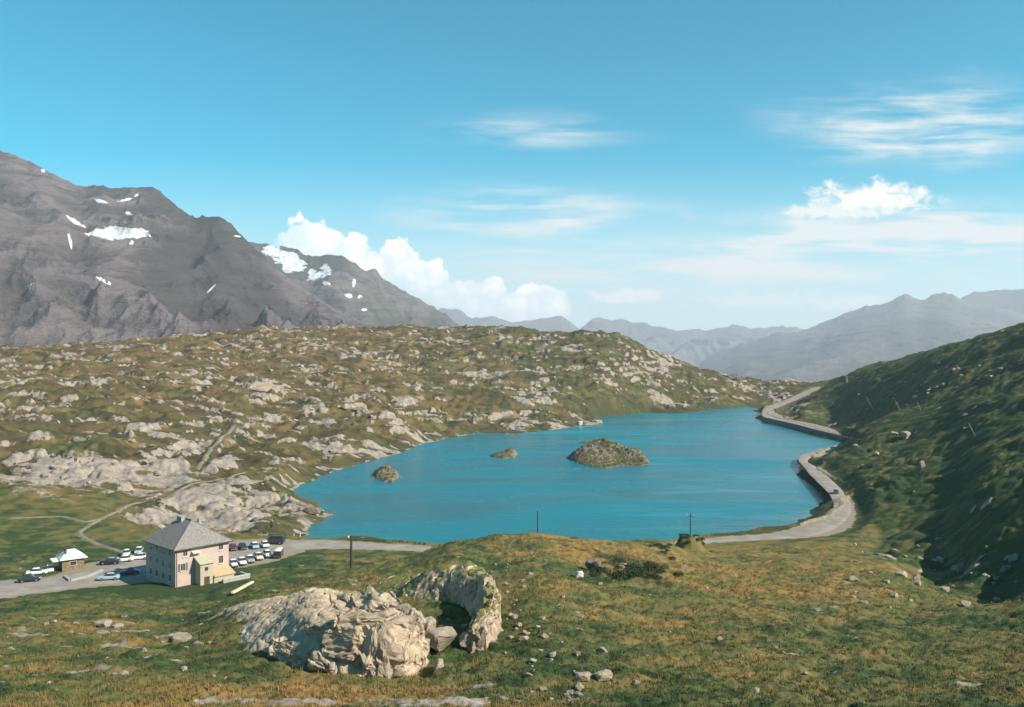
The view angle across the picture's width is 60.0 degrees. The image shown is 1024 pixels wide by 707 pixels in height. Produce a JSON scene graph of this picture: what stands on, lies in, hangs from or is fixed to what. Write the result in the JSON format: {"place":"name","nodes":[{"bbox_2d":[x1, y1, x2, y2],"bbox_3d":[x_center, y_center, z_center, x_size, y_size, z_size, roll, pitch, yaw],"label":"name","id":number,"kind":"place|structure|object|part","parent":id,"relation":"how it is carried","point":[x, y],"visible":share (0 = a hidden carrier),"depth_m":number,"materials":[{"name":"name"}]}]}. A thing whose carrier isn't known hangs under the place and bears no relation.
{"place":"outdoors","nodes":[
{"label":"outdoors","id":0,"kind":"place"},
{"bbox_2d":[0,150,375,345],"bbox_3d":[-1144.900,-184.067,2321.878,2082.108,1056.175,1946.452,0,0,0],"label":"mountain","id":1,"kind":"structure","parent":0,"point":[92,263],"depth_m":2154.10,"materials":[{"name":"grey stone"}]},
{"bbox_2d":[249,242,459,327],"bbox_3d":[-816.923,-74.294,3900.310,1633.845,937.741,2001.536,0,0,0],"label":"mountain","id":2,"kind":"structure","parent":0,"point":[372,297],"depth_m":4107.28,"materials":[{"name":"grey stone"}]},
{"bbox_2d":[0,390,850,598],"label":"road","id":3,"kind":"structure","parent":0,"point":[824,481],"depth_m":209.56,"materials":[{"name":"grey asphalt"}]},
{"bbox_2d":[17,573,41,582],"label":"parked car","id":4,"kind":"object","parent":3,"relation":"on","point":[28,577],"visible":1,"depth_m":175.96,"materials":[{"name":"paint"}]},
{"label":"windows","id":5,"kind":"part","parent":4,"relation":"part of","materials":[{"name":"black glass"}]},
{"bbox_2d":[97,572,120,580],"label":"parked car","id":6,"kind":"object","parent":3,"relation":"on","point":[111,575],"visible":1,"depth_m":177.24,"materials":[{"name":"blue paint"}]},
{"bbox_2d":[99,557,120,564],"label":"parked car","id":7,"kind":"object","parent":3,"relation":"on","point":[109,560],"visible":1,"depth_m":190.16,"materials":[{"name":"paint"}]},
{"bbox_2d":[117,554,133,561],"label":"parked car","id":8,"kind":"object","parent":3,"relation":"on","point":[125,557],"visible":0.81,"depth_m":192.39,"materials":[{"name":"white paint"}]},
{"bbox_2d":[118,567,140,575],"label":"parked car","id":9,"kind":"object","parent":3,"relation":"on","point":[132,570],"visible":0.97,"depth_m":181.25,"materials":[{"name":"blue paint"}]},
{"bbox_2d":[131,552,145,560],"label":"parked car","id":10,"kind":"object","parent":3,"relation":"on","point":[140,555],"visible":0.61,"depth_m":194.35,"materials":[{"name":"white paint"}]},
{"bbox_2d":[229,543,237,550],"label":"parked car","id":11,"kind":"object","parent":3,"relation":"on","point":[232,546],"visible":0.8,"depth_m":203.40,"materials":[{"name":"red paint"}]},
{"bbox_2d":[229,558,238,567],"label":"parked car","id":12,"kind":"object","parent":3,"relation":"on","point":[233,563],"visible":0.86,"depth_m":188.41,"materials":[{"name":"white paint"}]},
{"bbox_2d":[237,542,246,549],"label":"parked car","id":13,"kind":"object","parent":3,"relation":"on","point":[241,545],"visible":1,"depth_m":204.68,"materials":[{"name":"paint"}]},
{"bbox_2d":[249,541,258,548],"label":"parked car","id":14,"kind":"object","parent":3,"relation":"on","point":[253,544],"visible":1,"depth_m":205.85,"materials":[{"name":"blue paint"}]},
{"bbox_2d":[259,540,269,547],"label":"parked car","id":15,"kind":"object","parent":3,"relation":"on","point":[263,543],"visible":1,"depth_m":207.07,"materials":[{"name":"white paint"}]},
{"bbox_2d":[267,535,284,544],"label":"parked car","id":16,"kind":"object","parent":3,"relation":"on","point":[279,539],"visible":0.81,"depth_m":210.36,"materials":[{"name":"paint"}]},
{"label":"windows","id":17,"kind":"part","parent":16,"relation":"part of","materials":[{"name":"black glass"}]},
{"bbox_2d":[438,308,580,331],"bbox_3d":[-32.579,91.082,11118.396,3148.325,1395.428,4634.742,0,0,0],"label":"mountain","id":18,"kind":"structure","parent":0,"point":[553,323],"depth_m":11741.48,"materials":[{"name":"grey stone"}]},
{"bbox_2d":[0,322,1023,706],"bbox_3d":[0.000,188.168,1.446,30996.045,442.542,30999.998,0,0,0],"label":"ground","id":19,"kind":"structure","parent":0,"point":[960,492],"depth_m":243.45,"materials":[{"name":"green plant"}]},
{"bbox_2d":[26,567,47,574],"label":"parked car","id":20,"kind":"object","parent":19,"relation":"on","point":[36,570],"visible":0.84,"depth_m":181.68,"materials":[{"name":"white paint"}]},
{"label":"windows","id":21,"kind":"part","parent":20,"relation":"part of","materials":[{"name":"black glass"}]},
{"bbox_2d":[45,564,54,573],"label":"parked car","id":22,"kind":"object","parent":19,"relation":"on","point":[50,568],"visible":0.94,"depth_m":183.76,"materials":[{"name":"white paint"}]},
{"bbox_2d":[49,464,57,468],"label":"stone","id":23,"kind":"object","parent":19,"relation":"on","point":[51,466],"visible":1,"depth_m":284.75,"materials":[{"name":"stone"}]},
{"bbox_2d":[12,516,97,521],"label":"footpath","id":24,"kind":"structure","parent":19,"relation":"on","point":[54,516],"depth_m":232.97,"materials":[{"name":"grey gravel"}]},
{"bbox_2d":[50,548,87,571],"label":"roadside hut","id":25,"kind":"object","parent":19,"relation":"on","point":[70,559],"visible":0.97,"depth_m":185.88,"materials":[{"name":"stone"}]},
{"bbox_2d":[70,560,76,565],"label":"window","id":26,"kind":"structure","parent":25,"relation":"in","point":[72,563],"depth_m":185.87,"materials":[{"name":"glass"}]},
{"bbox_2d":[63,569,102,580],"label":"kerb wall","id":27,"kind":"structure","parent":19,"relation":"on","point":[66,577],"depth_m":179.02,"materials":[{"name":"grey concrete"}]},
{"bbox_2d":[91,619,111,627],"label":"boulder","id":28,"kind":"object","parent":19,"relation":"on","point":[106,623],"visible":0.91,"depth_m":102.88,"materials":[{"name":"grey stone"}]},
{"bbox_2d":[110,623,124,628],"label":"boulder","id":29,"kind":"object","parent":19,"relation":"on","point":[119,625],"visible":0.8,"depth_m":102.00,"materials":[{"name":"grey stone"}]},
{"bbox_2d":[122,549,130,555],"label":"parked car","id":30,"kind":"object","parent":19,"relation":"on","point":[127,551],"visible":0.74,"depth_m":198.03,"materials":[{"name":"white paint"}]},
{"bbox_2d":[134,546,143,553],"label":"parked car","id":31,"kind":"object","parent":19,"relation":"on","point":[139,549],"visible":0.86,"depth_m":200.56,"materials":[{"name":"blue paint"}]},
{"bbox_2d":[138,459,148,463],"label":"stone","id":32,"kind":"object","parent":19,"relation":"on","point":[144,461],"visible":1,"depth_m":304.16,"materials":[{"name":"stone"}]},
{"bbox_2d":[77,472,245,554],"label":"footpath","id":33,"kind":"structure","parent":19,"relation":"on","point":[79,533],"depth_m":233.44,"materials":[{"name":"grey gravel"}]},
{"bbox_2d":[172,632,192,641],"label":"boulder","id":34,"kind":"object","parent":19,"relation":"on","point":[182,636],"visible":0.84,"depth_m":87.56,"materials":[{"name":"grey stone"}]},
{"bbox_2d":[142,515,235,587],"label":"stone house","id":35,"kind":"structure","parent":19,"relation":"on","point":[181,550],"depth_m":174.42,"materials":[{"name":"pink paint"}]},
{"bbox_2d":[178,562,187,571],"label":"window","id":36,"kind":"structure","parent":35,"relation":"in","point":[181,567],"depth_m":171.36,"materials":[{"name":"grey glass"}]},
{"bbox_2d":[183,550,187,556],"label":"window","id":37,"kind":"structure","parent":35,"relation":"in","point":[185,553],"depth_m":171.78,"materials":[{"name":"glass"}]},
{"bbox_2d":[204,576,209,584],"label":"door","id":38,"kind":"structure","parent":35,"relation":"in","point":[206,579],"depth_m":172.60,"materials":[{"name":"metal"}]},
{"bbox_2d":[218,544,223,550],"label":"window","id":39,"kind":"structure","parent":35,"relation":"in","point":[220,546],"depth_m":177.19,"materials":[{"name":"glass"}]},
{"bbox_2d":[218,555,223,564],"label":"window","id":40,"kind":"structure","parent":35,"relation":"in","point":[221,557],"depth_m":177.23,"materials":[{"name":"glass"}]},
{"bbox_2d":[195,424,235,469],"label":"footpath","id":41,"kind":"structure","parent":19,"relation":"on","point":[206,456],"depth_m":352.55,"materials":[{"name":"grey gravel"}]},
{"bbox_2d":[222,571,249,582],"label":"terrace wall","id":42,"kind":"structure","parent":19,"relation":"on","point":[242,575],"depth_m":175.70,"materials":[{"name":"white concrete"}]},
{"bbox_2d":[236,556,246,565],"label":"parked car","id":43,"kind":"object","parent":19,"relation":"on","point":[241,560],"visible":0.94,"depth_m":190.41,"materials":[{"name":"white paint"}]},
{"bbox_2d":[231,581,253,593],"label":"timber beam","id":44,"kind":"structure","parent":19,"relation":"on","point":[241,587],"depth_m":140.78,"materials":[{"name":"beige wood"}]},
{"bbox_2d":[244,554,254,562],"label":"parked car","id":45,"kind":"object","parent":19,"relation":"on","point":[249,557],"visible":0.83,"depth_m":192.39,"materials":[{"name":"grey paint"}]},
{"bbox_2d":[253,551,263,559],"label":"parked car","id":46,"kind":"object","parent":19,"relation":"on","point":[257,555],"visible":0.91,"depth_m":195.07,"materials":[{"name":"beige paint"}]},
{"bbox_2d":[248,381,283,391],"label":"boulder","id":47,"kind":"object","parent":19,"relation":"on","point":[259,386],"visible":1,"depth_m":528.99,"materials":[{"name":"grey stone"}]},
{"bbox_2d":[262,549,271,557],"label":"parked car","id":48,"kind":"object","parent":19,"relation":"on","point":[266,553],"visible":0.96,"depth_m":197.24,"materials":[{"name":"white paint"}]},
{"bbox_2d":[273,547,283,557],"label":"parked car","id":49,"kind":"object","parent":19,"relation":"on","point":[278,551],"visible":1,"depth_m":196.04,"materials":[{"name":"paint"}]},
{"bbox_2d":[303,507,320,514],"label":"boulder","id":50,"kind":"object","parent":19,"relation":"on","point":[312,510],"visible":0.97,"depth_m":259.20,"materials":[{"name":"grey stone"}]},
{"bbox_2d":[224,584,429,678],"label":"rock outcrop","id":51,"kind":"object","parent":19,"relation":"on","point":[370,631],"visible":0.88,"depth_m":74.81,"materials":[{"name":"beige stone"}]},
{"bbox_2d":[350,536,352,567],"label":"utility pole","id":52,"kind":"object","parent":19,"relation":"on","point":[351,557],"visible":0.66,"depth_m":181.10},
{"bbox_2d":[342,402,366,409],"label":"boulder","id":53,"kind":"object","parent":19,"relation":"on","point":[346,406],"visible":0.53,"depth_m":508.13,"materials":[{"name":"grey stone"}]},
{"bbox_2d":[356,406,368,413],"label":"boulder","id":54,"kind":"object","parent":19,"relation":"on","point":[361,409],"visible":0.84,"depth_m":491.56,"materials":[{"name":"grey stone"}]},
{"bbox_2d":[425,638,429,655],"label":"boulder","id":55,"kind":"object","parent":19,"relation":"on","point":[428,640],"visible":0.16,"depth_m":75.93,"materials":[{"name":"stone"}]},
{"bbox_2d":[424,616,435,632],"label":"boulder","id":56,"kind":"object","parent":19,"relation":"on","point":[430,621],"visible":0.77,"depth_m":82.19,"materials":[{"name":"grey stone"}]},
{"bbox_2d":[433,658,443,672],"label":"boulder","id":57,"kind":"object","parent":19,"relation":"on","point":[439,664],"visible":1,"depth_m":71.94,"materials":[{"name":"grey stone"}]},
{"bbox_2d":[377,560,503,652],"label":"rock outcrop","id":58,"kind":"object","parent":19,"relation":"on","point":[470,586],"visible":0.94,"depth_m":94.01,"materials":[{"name":"grey stone"}]},
{"bbox_2d":[476,624,487,646],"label":"boulder","id":59,"kind":"object","parent":58,"relation":"on","point":[483,631],"visible":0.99,"depth_m":78.17,"materials":[{"name":"grey stone"}]},
{"bbox_2d":[426,626,456,650],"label":"boulder","id":60,"kind":"object","parent":19,"relation":"on","point":[441,638],"visible":0.94,"depth_m":77.56,"materials":[{"name":"grey stone"}]},
{"bbox_2d":[459,632,470,646],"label":"boulder","id":61,"kind":"object","parent":19,"relation":"on","point":[464,639],"visible":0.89,"depth_m":78.31,"materials":[{"name":"grey stone"}]},
{"bbox_2d":[471,414,476,423],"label":"boulder","id":62,"kind":"object","parent":19,"relation":"on","point":[474,418],"visible":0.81,"depth_m":527.74,"materials":[{"name":"stone"}]},
{"bbox_2d":[518,635,528,640],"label":"stone","id":63,"kind":"object","parent":19,"relation":"on","point":[521,638],"visible":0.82,"depth_m":79.73,"materials":[{"name":"stone"}]},
{"bbox_2d":[539,686,546,691],"bbox_3d":[2.283,24.417,64.452,0.658,0.392,0.555,0,0,-15],"label":"stone","id":64,"kind":"object","parent":19,"relation":"on","point":[543,688],"visible":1,"depth_m":64.30,"materials":[{"name":"stone"}]},
{"bbox_2d":[540,633,548,638],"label":"stone","id":65,"kind":"object","parent":19,"relation":"on","point":[543,635],"visible":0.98,"depth_m":79.03,"materials":[{"name":"stone"}]},
{"bbox_2d":[549,651,555,657],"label":"stone","id":66,"kind":"object","parent":19,"relation":"on","point":[552,654],"visible":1,"depth_m":73.08,"materials":[{"name":"stone"}]},
{"bbox_2d":[566,689,572,695],"bbox_3d":[4.151,24.373,63.653,0.573,0.375,0.711,-9,-1,-6],"label":"stone","id":67,"kind":"object","parent":19,"relation":"on","point":[570,692],"visible":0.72,"depth_m":63.45,"materials":[{"name":"stone"}]},
{"bbox_2d":[573,691,583,696],"bbox_3d":[4.665,24.125,62.702,0.509,0.417,0.735,-18,1,-40],"label":"stone","id":68,"kind":"object","parent":19,"relation":"on","point":[576,693],"visible":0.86,"depth_m":62.58,"materials":[{"name":"stone"}]},
{"bbox_2d":[574,682,583,691],"bbox_3d":[4.858,24.256,64.442,0.609,0.448,0.806,7,18,33],"label":"stone","id":69,"kind":"object","parent":19,"relation":"on","point":[579,686],"visible":0.97,"depth_m":64.25,"materials":[{"name":"grey stone"}]},
{"bbox_2d":[575,571,583,577],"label":"boulder","id":70,"kind":"object","parent":19,"relation":"on","point":[579,574],"visible":0.9,"depth_m":111.10,"materials":[{"name":"white stone"}]},
{"bbox_2d":[575,671,590,681],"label":"boulder","id":71,"kind":"object","parent":19,"relation":"on","point":[582,676],"visible":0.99,"depth_m":66.27,"materials":[{"name":"grey stone"}]},
{"bbox_2d":[585,559,600,570],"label":"boulder","id":72,"kind":"object","parent":19,"relation":"on","point":[589,563],"visible":0.75,"depth_m":116.12,"materials":[{"name":"grey stone"}]},
{"bbox_2d":[588,572,600,576],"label":"dwarf shrub","id":73,"kind":"object","parent":19,"relation":"on","point":[593,574],"visible":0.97,"depth_m":113.16,"materials":[{"name":"green plant"}]},
{"bbox_2d":[588,566,607,573],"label":"dwarf shrub","id":74,"kind":"object","parent":19,"relation":"on","point":[604,569],"visible":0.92,"depth_m":115.54,"materials":[{"name":"green plant"}]},
{"bbox_2d":[598,647,607,652],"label":"stone","id":75,"kind":"object","parent":19,"relation":"on","point":[602,649],"visible":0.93,"depth_m":75.25,"materials":[{"name":"stone"}]},
{"bbox_2d":[595,669,612,681],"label":"boulder","id":76,"kind":"object","parent":19,"relation":"on","point":[604,675],"visible":1,"depth_m":66.96,"materials":[{"name":"grey stone"}]},
{"bbox_2d":[611,557,625,562],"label":"dwarf shrub","id":77,"kind":"object","parent":19,"relation":"on","point":[619,560],"visible":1,"depth_m":129.79,"materials":[{"name":"green plant"}]},
{"bbox_2d":[611,574,626,580],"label":"dwarf shrub","id":78,"kind":"object","parent":19,"relation":"on","point":[623,577],"visible":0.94,"depth_m":112.08,"materials":[{"name":"green plant"}]},
{"bbox_2d":[613,570,625,574],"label":"dwarf shrub","id":79,"kind":"object","parent":19,"relation":"on","point":[621,572],"visible":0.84,"depth_m":114.44,"materials":[{"name":"green plant"}]},
{"bbox_2d":[623,567,638,570],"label":"dwarf shrub","id":80,"kind":"object","parent":19,"relation":"on","point":[627,568],"visible":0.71,"depth_m":122.18,"materials":[{"name":"green plant"}]},
{"bbox_2d":[626,572,635,578],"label":"dwarf shrub","id":81,"kind":"object","parent":19,"relation":"on","point":[628,574],"visible":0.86,"depth_m":113.96,"materials":[{"name":"green plant"}]},
{"bbox_2d":[625,563,641,568],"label":"dwarf shrub","id":82,"kind":"object","parent":19,"relation":"on","point":[633,565],"visible":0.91,"depth_m":124.96,"materials":[{"name":"green plant"}]},
{"bbox_2d":[632,680,639,684],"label":"stone","id":83,"kind":"object","parent":19,"relation":"on","point":[636,682],"visible":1,"depth_m":66.40,"materials":[{"name":"stone"}]},
{"bbox_2d":[631,570,645,576],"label":"dwarf shrub","id":84,"kind":"object","parent":19,"relation":"on","point":[641,573],"visible":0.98,"depth_m":114.54,"materials":[{"name":"green plant"}]},
{"bbox_2d":[639,566,653,571],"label":"dwarf shrub","id":85,"kind":"object","parent":19,"relation":"on","point":[647,568],"visible":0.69,"depth_m":125.36,"materials":[{"name":"green plant"}]},
{"bbox_2d":[650,564,664,568],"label":"dwarf shrub","id":86,"kind":"object","parent":19,"relation":"on","point":[654,566],"visible":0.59,"depth_m":127.57,"materials":[{"name":"green plant"}]},
{"bbox_2d":[655,568,665,572],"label":"dwarf shrub","id":87,"kind":"object","parent":19,"relation":"on","point":[662,570],"visible":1,"depth_m":124.49,"materials":[{"name":"green plant"}]},
{"bbox_2d":[673,571,684,576],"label":"dwarf shrub","id":88,"kind":"object","parent":19,"relation":"on","point":[677,573],"visible":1,"depth_m":124.51,"materials":[{"name":"green plant"}]},
{"bbox_2d":[726,374,740,380],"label":"boulder","id":89,"kind":"object","parent":19,"relation":"on","point":[736,377],"visible":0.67,"depth_m":873.43,"materials":[{"name":"grey stone"}]},
{"bbox_2d":[761,400,847,439],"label":"retaining wall","id":90,"kind":"structure","parent":19,"relation":"on","point":[785,424],"depth_m":537.72,"materials":[{"name":"stone"}]},
{"bbox_2d":[848,575,858,581],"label":"stone","id":91,"kind":"object","parent":19,"relation":"on","point":[852,578],"visible":0.94,"depth_m":132.42,"materials":[{"name":"grey stone"}]},
{"bbox_2d":[889,593,897,597],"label":"stone","id":92,"kind":"object","parent":19,"relation":"on","point":[894,595],"visible":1,"depth_m":119.21,"materials":[{"name":"stone"}]},
{"bbox_2d":[894,570,907,576],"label":"stone","id":93,"kind":"object","parent":19,"relation":"on","point":[901,573],"visible":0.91,"depth_m":143.34,"materials":[{"name":"grey stone"}]},
{"bbox_2d":[900,431,910,438],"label":"boulder","id":94,"kind":"object","parent":19,"relation":"on","point":[905,434],"visible":0.88,"depth_m":345.26,"materials":[{"name":"grey stone"}]},
{"bbox_2d":[911,574,919,579],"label":"stone","id":95,"kind":"object","parent":19,"relation":"on","point":[916,576],"visible":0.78,"depth_m":151.23,"materials":[{"name":"stone"}]},
{"bbox_2d":[912,579,920,585],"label":"stone","id":96,"kind":"object","parent":19,"relation":"on","point":[917,582],"visible":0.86,"depth_m":136.76,"materials":[{"name":"stone"}]},
{"bbox_2d":[919,461,924,467],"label":"boulder","id":97,"kind":"object","parent":19,"relation":"on","point":[922,464],"visible":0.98,"depth_m":278.03,"materials":[{"name":"stone"}]},
{"bbox_2d":[936,556,944,562],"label":"boulder","id":98,"kind":"object","parent":19,"relation":"on","point":[940,559],"visible":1,"depth_m":188.55,"materials":[{"name":"stone"}]},
{"bbox_2d":[940,586,949,591],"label":"stone","id":99,"kind":"object","parent":19,"relation":"on","point":[943,588],"visible":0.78,"depth_m":142.87,"materials":[{"name":"stone"}]},
{"bbox_2d":[951,563,963,571],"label":"boulder","id":100,"kind":"object","parent":19,"relation":"on","point":[958,567],"visible":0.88,"depth_m":177.74,"materials":[{"name":"grey stone"}]},
{"bbox_2d":[960,600,970,606],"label":"stone","id":101,"kind":"object","parent":19,"relation":"on","point":[964,603],"visible":0.92,"depth_m":117.46,"materials":[{"name":"grey stone"}]},
{"bbox_2d":[0,0,1023,330],"label":"sky","id":102,"kind":"structure","parent":0,"point":[678,165],"materials":[{"name":"blue"}]},
{"bbox_2d":[292,407,842,543],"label":"lake water","id":103,"kind":"structure","parent":0,"point":[725,470],"depth_m":317.36,"materials":[{"name":"blue liquid"}]},
{"bbox_2d":[370,464,400,482],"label":"rocky island","id":104,"kind":"structure","parent":103,"relation":"in","point":[385,473],"depth_m":340.35,"materials":[{"name":"grey stone"}]},
{"bbox_2d":[490,448,517,458],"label":"rocky island","id":105,"kind":"structure","parent":103,"relation":"in","point":[510,453],"depth_m":404.30,"materials":[{"name":"grey stone"}]},
{"bbox_2d":[567,438,649,467],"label":"rocky island","id":106,"kind":"structure","parent":103,"relation":"in","point":[602,453],"depth_m":388.19,"materials":[{"name":"grey stone"}]},
{"bbox_2d":[581,317,805,366],"bbox_3d":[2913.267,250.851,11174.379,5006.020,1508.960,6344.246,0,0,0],"label":"mountain","id":107,"kind":"structure","parent":0,"point":[694,347],"depth_m":11606.99,"materials":[{"name":"grey stone"}]},
{"bbox_2d":[697,292,1023,382],"bbox_3d":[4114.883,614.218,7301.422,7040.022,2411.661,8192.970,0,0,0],"label":"mountain","id":108,"kind":"structure","parent":0,"point":[901,326],"depth_m":6995.86,"materials":[{"name":"grey stone"}]},
{"bbox_2d":[961,289,1023,311],"bbox_3d":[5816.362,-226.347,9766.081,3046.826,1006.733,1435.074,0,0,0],"label":"mountain","id":109,"kind":"structure","parent":0,"point":[1013,300],"depth_m":9975.65,"materials":[{"name":"grey stone"}]}
]}

